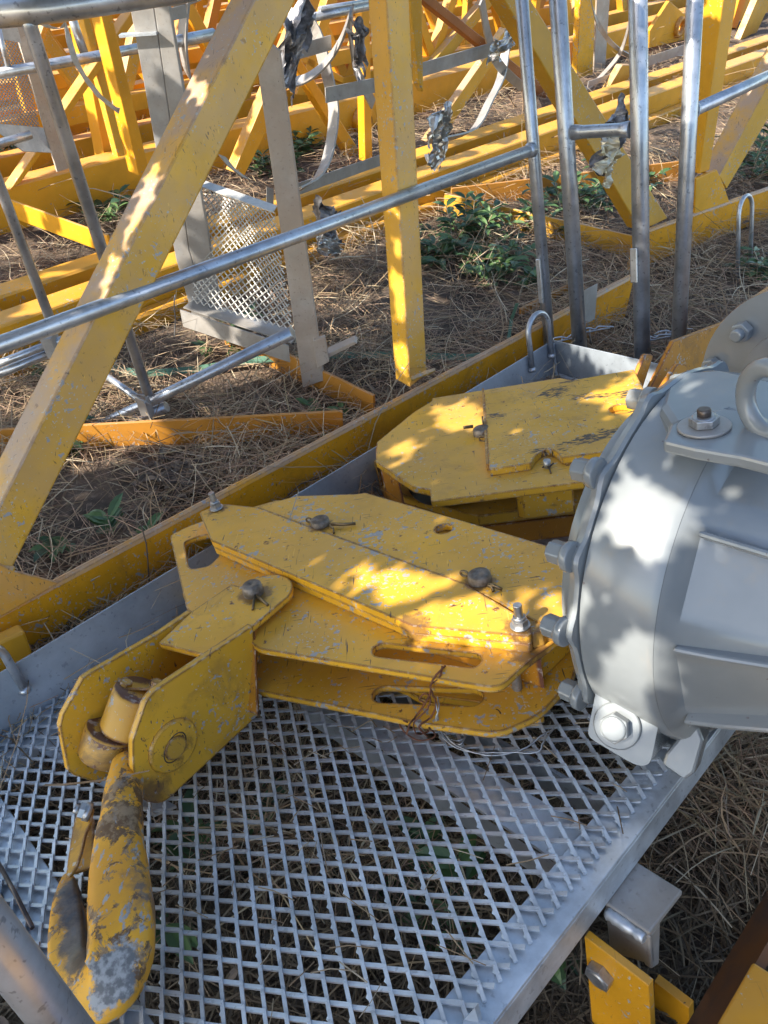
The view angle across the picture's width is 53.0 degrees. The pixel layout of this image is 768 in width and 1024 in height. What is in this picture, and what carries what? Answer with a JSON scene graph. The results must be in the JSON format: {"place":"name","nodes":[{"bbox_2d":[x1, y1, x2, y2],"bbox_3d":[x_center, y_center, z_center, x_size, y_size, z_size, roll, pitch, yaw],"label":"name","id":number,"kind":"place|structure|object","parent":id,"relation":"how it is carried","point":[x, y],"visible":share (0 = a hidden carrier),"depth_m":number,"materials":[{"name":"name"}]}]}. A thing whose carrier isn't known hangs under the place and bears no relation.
{"place":"outdoors","nodes":[
{"label":"outdoors","id":0,"kind":"place"},
{"bbox_2d":[281,3,379,193],"bbox_3d":[-0.215,-1.538,2.838,0.308,0.582,0.695,15,44,17],"label":"ladder cage","id":1,"kind":"object","parent":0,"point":[320,47],"visible":0.74,"depth_m":2.84,"materials":[{"name":"grey metal"}]},
{"bbox_2d":[346,16,369,81],"bbox_3d":[-0.087,-1.571,2.612,0.050,0.193,0.085,32,51,31],"label":"foil wrap","id":2,"kind":"object","parent":1,"relation":"attached to","point":[360,34],"visible":1,"depth_m":2.59,"materials":[{"name":"silver metal"}]},
{"bbox_2d":[0,12,767,1023],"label":"ground","id":3,"kind":"structure","parent":0,"point":[96,500],"depth_m":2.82,"materials":[{"name":"plant"}]},
{"bbox_2d":[0,145,17,151],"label":"leafy weed","id":4,"kind":"object","parent":3,"relation":"on","point":[12,146],"visible":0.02,"depth_m":4.08,"materials":[{"name":"green plant"}]},
{"bbox_2d":[24,345,49,379],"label":"leafy weed","id":5,"kind":"object","parent":3,"relation":"on","point":[39,373],"visible":0.09,"depth_m":2.52,"materials":[{"name":"green plant"}]},
{"bbox_2d":[70,415,95,457],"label":"leafy weed","id":6,"kind":"object","parent":3,"relation":"on","point":[79,442],"visible":0.12,"depth_m":2.23,"materials":[{"name":"green plant"}]},
{"bbox_2d":[28,493,162,561],"bbox_3d":[-0.731,0.044,1.962,0.340,0.071,0.188,-10,43,-11],"label":"leafy weed","id":7,"kind":"object","parent":3,"relation":"on","point":[98,517],"visible":0.54,"depth_m":1.98,"materials":[{"name":"green plant"}]},
{"bbox_2d":[66,184,131,224],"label":"leafy weed","id":8,"kind":"object","parent":3,"relation":"on","point":[108,210],"visible":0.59,"depth_m":3.56,"materials":[{"name":"green plant"}]},
{"bbox_2d":[50,0,227,26],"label":"jib section","id":9,"kind":"object","parent":3,"relation":"on","point":[116,16],"visible":0.11,"depth_m":6.78,"materials":[{"name":"yellow metal"}]},
{"bbox_2d":[0,0,295,422],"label":"folded guard","id":10,"kind":"object","parent":3,"relation":"on","point":[28,16],"visible":0.69,"depth_m":1.94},
{"bbox_2d":[151,820,224,973],"bbox_3d":[-0.370,0.627,1.282,0.181,0.117,0.248,0,42,0],"label":"leafy weed","id":11,"kind":"object","parent":3,"relation":"on","point":[172,939],"visible":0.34,"depth_m":1.23,"materials":[{"name":"green plant"}]},
{"bbox_2d":[54,0,353,48],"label":"jib section","id":12,"kind":"object","parent":3,"relation":"on","point":[61,38],"visible":0.01,"depth_m":5.97,"materials":[{"name":"yellow metal"}]},
{"bbox_2d":[152,778,288,880],"bbox_3d":[-0.289,0.563,1.381,0.247,0.079,0.184,0,42,0],"label":"leafy weed","id":13,"kind":"object","parent":3,"relation":"on","point":[188,806],"visible":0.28,"depth_m":1.37,"materials":[{"name":"green plant"}]},
{"bbox_2d":[191,302,262,359],"bbox_3d":[-0.568,-0.656,2.748,0.272,0.072,0.336,0,42,0],"label":"leafy weed","id":14,"kind":"object","parent":3,"relation":"on","point":[199,343],"visible":0.16,"depth_m":2.68,"materials":[{"name":"green plant"}]},
{"bbox_2d":[12,0,442,77],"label":"jib section","id":15,"kind":"object","parent":3,"relation":"on","point":[200,8],"depth_m":5.98,"materials":[{"name":"yellow metal"}]},
{"bbox_2d":[119,6,356,386],"bbox_3d":[-0.473,-1.052,2.368,0.498,1.132,0.926,-15,44,-16],"label":"access frame","id":16,"kind":"object","parent":3,"relation":"on","point":[154,33],"visible":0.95,"depth_m":2.35,"materials":[{"name":"white metal"}]},
{"bbox_2d":[278,0,315,105],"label":"foil wrap","id":17,"kind":"object","parent":16,"relation":"attached to","point":[298,23],"visible":0.81,"depth_m":2.44,"materials":[{"name":"silver metal"}]},
{"bbox_2d":[0,0,490,107],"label":"jib section","id":18,"kind":"object","parent":3,"relation":"on","point":[212,13],"visible":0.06,"depth_m":5.34,"materials":[{"name":"yellow metal"}]},
{"bbox_2d":[248,144,306,177],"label":"leafy weed","id":19,"kind":"object","parent":3,"relation":"on","point":[260,160],"visible":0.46,"depth_m":4.06,"materials":[{"name":"green plant"}]},
{"bbox_2d":[0,0,571,354],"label":"guard rail","id":20,"kind":"object","parent":3,"relation":"on","point":[62,321],"visible":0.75,"depth_m":1.90,"materials":[{"name":"silver metal"}]},
{"bbox_2d":[174,295,175,336],"bbox_3d":[-0.653,-0.611,2.402,0.031,0.144,0.004,0,42,0],"label":"black wire","id":21,"kind":"object","parent":20,"relation":"hanging from","point":[175,316],"visible":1,"depth_m":2.40,"materials":[{"name":"metal"}]},
{"bbox_2d":[111,351,480,376],"bbox_3d":[-0.246,-0.510,2.600,1.365,0.031,0.105,-4,42,-4],"label":"packing strap","id":22,"kind":"object","parent":3,"relation":"on","point":[261,359],"visible":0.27,"depth_m":2.60,"materials":[{"name":"plastic"}]},
{"bbox_2d":[288,475,326,495],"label":"dry twig","id":23,"kind":"object","parent":3,"relation":"on","point":[303,483],"visible":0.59,"depth_m":2.00,"materials":[{"name":"brown plant"}]},
{"bbox_2d":[292,126,337,153],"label":"leafy weed","id":24,"kind":"object","parent":3,"relation":"on","point":[308,141],"visible":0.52,"depth_m":4.30,"materials":[{"name":"green plant"}]},
{"bbox_2d":[295,398,348,436],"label":"leafy weed","id":25,"kind":"object","parent":3,"relation":"on","point":[306,402],"visible":0.45,"depth_m":2.39,"materials":[{"name":"green plant"}]},
{"bbox_2d":[312,195,341,256],"bbox_3d":[-0.218,-1.121,3.005,0.060,0.277,0.167,33,51,32],"label":"foil wrap","id":26,"kind":"object","parent":3,"relation":"on","point":[321,210],"visible":0.57,"depth_m":2.96,"materials":[{"name":"silver metal"}]},
{"bbox_2d":[1,0,655,151],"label":"jib section","id":27,"kind":"object","parent":3,"relation":"on","point":[432,18],"visible":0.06,"depth_m":6.02,"materials":[{"name":"yellow metal"}]},
{"bbox_2d":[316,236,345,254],"bbox_3d":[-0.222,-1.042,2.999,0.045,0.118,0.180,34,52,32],"label":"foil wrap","id":28,"kind":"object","parent":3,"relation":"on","point":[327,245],"visible":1,"depth_m":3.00,"materials":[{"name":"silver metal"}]},
{"bbox_2d":[0,0,678,671],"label":"jib section","id":29,"kind":"object","parent":3,"relation":"on","point":[48,430],"visible":0.77,"depth_m":1.73,"materials":[{"name":"yellow metal"}]},
{"bbox_2d":[140,525,149,580],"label":"dry twig","id":30,"kind":"object","parent":29,"relation":"hanging from","point":[146,552],"visible":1,"depth_m":1.76,"materials":[{"name":"brown plant"}]},
{"bbox_2d":[171,0,368,79],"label":"ladder cage","id":31,"kind":"object","parent":29,"relation":"attached to","point":[184,36],"visible":0.7,"depth_m":2.63,"materials":[{"name":"grey metal"}]},
{"bbox_2d":[0,0,685,177],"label":"jib section","id":32,"kind":"object","parent":3,"relation":"on","point":[10,160],"visible":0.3,"depth_m":4.62,"materials":[{"name":"yellow metal"}]},
{"bbox_2d":[0,193,753,1023],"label":"service platform","id":33,"kind":"structure","parent":3,"relation":"on","point":[522,957],"depth_m":1.14,"materials":[{"name":"grey metal"}]},
{"bbox_2d":[0,862,34,929],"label":"steel rod","id":34,"kind":"object","parent":33,"relation":"on","point":[14,892],"visible":1,"depth_m":1.15,"materials":[{"name":"grey metal"}]},
{"bbox_2d":[0,894,94,1023],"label":"guard rail","id":35,"kind":"object","parent":33,"relation":"attached to","point":[34,988],"visible":1,"depth_m":0.66,"materials":[{"name":"grey metal"}]},
{"bbox_2d":[47,491,575,1023],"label":"hook block","id":36,"kind":"object","parent":33,"relation":"on","point":[351,603],"depth_m":1.29,"materials":[{"name":"metal"}]},
{"bbox_2d":[399,665,554,755],"bbox_3d":[0.141,0.322,1.199,0.246,0.154,0.061,11,43,12],"label":"wire tie","id":37,"kind":"object","parent":36,"relation":"attached to","point":[447,739],"visible":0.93,"depth_m":1.22,"materials":[{"name":"metal"}]},
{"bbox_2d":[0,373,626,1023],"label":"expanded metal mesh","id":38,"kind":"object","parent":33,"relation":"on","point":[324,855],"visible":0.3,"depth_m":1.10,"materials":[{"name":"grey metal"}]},
{"bbox_2d":[424,101,452,171],"bbox_3d":[0.190,-1.356,2.781,0.057,0.252,0.191,33,51,32],"label":"foil wrap","id":39,"kind":"object","parent":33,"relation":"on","point":[440,126],"visible":1,"depth_m":2.77,"materials":[{"name":"silver metal"}]},
{"bbox_2d":[374,370,642,540],"bbox_3d":[0.329,-0.135,1.866,0.713,0.382,0.576,0,42,0],"label":"sheave block","id":40,"kind":"object","parent":33,"relation":"attached to","point":[500,459],"depth_m":1.74,"materials":[{"name":"metal"}]},
{"bbox_2d":[549,0,670,358],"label":"post pair","id":41,"kind":"object","parent":33,"relation":"attached to","point":[635,129],"visible":0.91,"depth_m":2.15},
{"bbox_2d":[592,137,624,188],"bbox_3d":[0.657,-1.039,2.247,0.046,0.210,0.208,32,51,31],"label":"foil wrap","id":42,"kind":"object","parent":41,"relation":"hanging from","point":[611,152],"visible":0.89,"depth_m":2.23,"materials":[{"name":"silver metal"}]},
{"bbox_2d":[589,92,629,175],"bbox_3d":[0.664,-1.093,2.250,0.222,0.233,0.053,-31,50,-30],"label":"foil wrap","id":43,"kind":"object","parent":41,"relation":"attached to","point":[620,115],"visible":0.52,"depth_m":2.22,"materials":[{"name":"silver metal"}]},
{"bbox_2d":[652,0,767,346],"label":"guard rail","id":44,"kind":"object","parent":41,"relation":"attached to","point":[693,107],"visible":0.87,"depth_m":2.11,"materials":[{"name":"silver metal"}]},
{"bbox_2d":[585,863,693,1023],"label":"support leg","id":45,"kind":"object","parent":33,"relation":"attached to","point":[642,901],"visible":0.98,"depth_m":1.03,"materials":[{"name":"metal"}]},
{"bbox_2d":[539,357,767,777],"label":"gearbox","id":46,"kind":"object","parent":33,"relation":"on","point":[659,558],"visible":1,"depth_m":0.96,"materials":[{"name":"paint"}]},
{"bbox_2d":[701,289,767,372],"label":"winch motor","id":47,"kind":"object","parent":46,"relation":"attached to","point":[738,342],"visible":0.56,"depth_m":1.26,"materials":[{"name":"paint"}]},
{"bbox_2d":[634,286,767,388],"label":"mount bracket","id":48,"kind":"object","parent":33,"relation":"attached to","point":[684,353],"visible":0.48,"depth_m":2.02,"materials":[{"name":"yellow metal"}]},
{"bbox_2d":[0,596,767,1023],"bbox_3d":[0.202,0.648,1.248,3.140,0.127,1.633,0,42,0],"label":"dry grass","id":49,"kind":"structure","parent":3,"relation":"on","point":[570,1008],"depth_m":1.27,"materials":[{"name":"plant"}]},
{"bbox_2d":[0,0,767,248],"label":"jib section","id":50,"kind":"object","parent":3,"relation":"on","point":[122,156],"visible":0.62,"depth_m":3.72,"materials":[{"name":"yellow paint"}]},
{"bbox_2d":[0,20,138,171],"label":"access frame","id":51,"kind":"object","parent":50,"relation":"attached to","point":[33,138],"visible":0.78,"depth_m":2.98,"materials":[{"name":"white metal"}]},
{"bbox_2d":[41,22,119,113],"bbox_3d":[-1.060,-1.555,2.698,0.009,0.332,0.225,33,51,32],"label":"steel strap","id":52,"kind":"object","parent":51,"relation":"hanging from","point":[74,58],"visible":0.87,"depth_m":2.68,"materials":[{"name":"white"}]},
{"bbox_2d":[0,34,767,385],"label":"jib section","id":53,"kind":"object","parent":3,"relation":"on","point":[64,284],"visible":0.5,"depth_m":3.58,"materials":[{"name":"yellow metal"}]},
{"bbox_2d":[0,26,767,1018],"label":"dry stalks","id":54,"kind":"object","parent":3,"relation":"on","point":[360,476],"visible":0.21,"depth_m":2.31,"materials":[{"name":"beige plant"}]},
{"bbox_2d":[350,810,450,928],"bbox_3d":[0.031,0.610,1.329,0.179,0.075,0.199,0,42,0],"label":"leafy weed","id":55,"kind":"object","parent":3,"relation":"on","point":[407,819],"visible":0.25,"depth_m":1.33,"materials":[{"name":"green plant"}]},
{"bbox_2d":[420,232,493,270],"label":"leafy weed","id":56,"kind":"object","parent":3,"relation":"on","point":[447,243],"visible":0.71,"depth_m":3.23,"materials":[{"name":"green plant"}]},
{"bbox_2d":[419,191,527,256],"bbox_3d":[0.387,-1.247,3.334,0.487,0.183,0.505,0,42,0],"label":"leafy weed","id":57,"kind":"object","parent":3,"relation":"on","point":[476,216],"visible":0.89,"depth_m":3.37,"materials":[{"name":"green plant"}]},
{"bbox_2d":[455,239,535,287],"bbox_3d":[0.464,-1.038,3.146,0.312,0.123,0.375,18,45,19],"label":"leafy weed","id":58,"kind":"object","parent":3,"relation":"on","point":[511,259],"visible":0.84,"depth_m":3.12,"materials":[{"name":"green plant"}]},
{"bbox_2d":[459,244,536,287],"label":"leafy weed","id":59,"kind":"object","parent":3,"relation":"on","point":[528,270],"visible":0.69,"depth_m":3.08,"materials":[{"name":"green plant"}]},
{"bbox_2d":[415,834,582,991],"bbox_3d":[0.160,0.666,1.243,0.203,0.095,0.303,-27,48,-27],"label":"leafy weed","id":60,"kind":"object","parent":3,"relation":"on","point":[559,977],"visible":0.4,"depth_m":1.29,"materials":[{"name":"green plant"}]},
{"bbox_2d":[507,303,518,337],"bbox_3d":[0.451,-0.675,2.727,0.023,0.101,0.094,14,44,15],"label":"packing strap","id":61,"kind":"object","parent":3,"relation":"on","point":[512,317],"visible":0.77,"depth_m":2.74,"materials":[{"name":"green plastic"}]},
{"bbox_2d":[502,198,563,236],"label":"leafy weed","id":62,"kind":"object","parent":3,"relation":"on","point":[527,208],"visible":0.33,"depth_m":3.45,"materials":[{"name":"green plant"}]},
{"bbox_2d":[522,171,613,211],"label":"leafy weed","id":63,"kind":"object","parent":3,"relation":"on","point":[600,190],"visible":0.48,"depth_m":3.65,"materials":[{"name":"green plant"}]},
{"bbox_2d":[429,0,767,87],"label":"jib section","id":64,"kind":"object","parent":3,"relation":"on","point":[589,46],"visible":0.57,"depth_m":5.63,"materials":[{"name":"yellow metal"}]},
{"bbox_2d":[581,158,671,197],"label":"leafy weed","id":65,"kind":"object","parent":3,"relation":"on","point":[651,185],"visible":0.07,"depth_m":3.84,"materials":[{"name":"green plant"}]},
{"bbox_2d":[489,0,767,269],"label":"jib section","id":66,"kind":"object","parent":3,"relation":"on","point":[718,164],"visible":0.77,"depth_m":3.11,"materials":[{"name":"yellow metal"}]},
{"bbox_2d":[412,0,521,140],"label":"ladder cage","id":67,"kind":"object","parent":66,"relation":"attached to","point":[439,64],"visible":0.76,"depth_m":3.21,"materials":[{"name":"grey metal"}]},
{"bbox_2d":[486,28,514,64],"bbox_3d":[0.481,-1.920,3.161,0.184,0.155,0.049,-34,52,-32],"label":"foil wrap","id":68,"kind":"object","parent":67,"relation":"attached to","point":[498,48],"visible":0.8,"depth_m":3.16,"materials":[{"name":"silver metal"}]},
{"bbox_2d":[585,0,683,90],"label":"ladder cage","id":69,"kind":"object","parent":3,"relation":"on","point":[678,51],"visible":0.68,"depth_m":5.24,"materials":[{"name":"grey metal"}]},
{"bbox_2d":[687,890,767,1023],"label":"box beam","id":70,"kind":"structure","parent":3,"relation":"on","point":[736,992],"depth_m":1.06,"materials":[{"name":"metal"}]},
{"bbox_2d":[715,136,767,184],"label":"leafy weed","id":71,"kind":"object","parent":3,"relation":"on","point":[756,163],"visible":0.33,"depth_m":3.99,"materials":[{"name":"green plant"}]},
{"bbox_2d":[722,246,767,281],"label":"leafy weed","id":72,"kind":"object","parent":3,"relation":"on","point":[764,262],"visible":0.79,"depth_m":3.14,"materials":[{"name":"green plant"}]},
{"bbox_2d":[743,124,767,165],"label":"leafy weed","id":73,"kind":"object","parent":3,"relation":"on","point":[763,137],"visible":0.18,"depth_m":4.30,"materials":[{"name":"green plant"}]}
]}

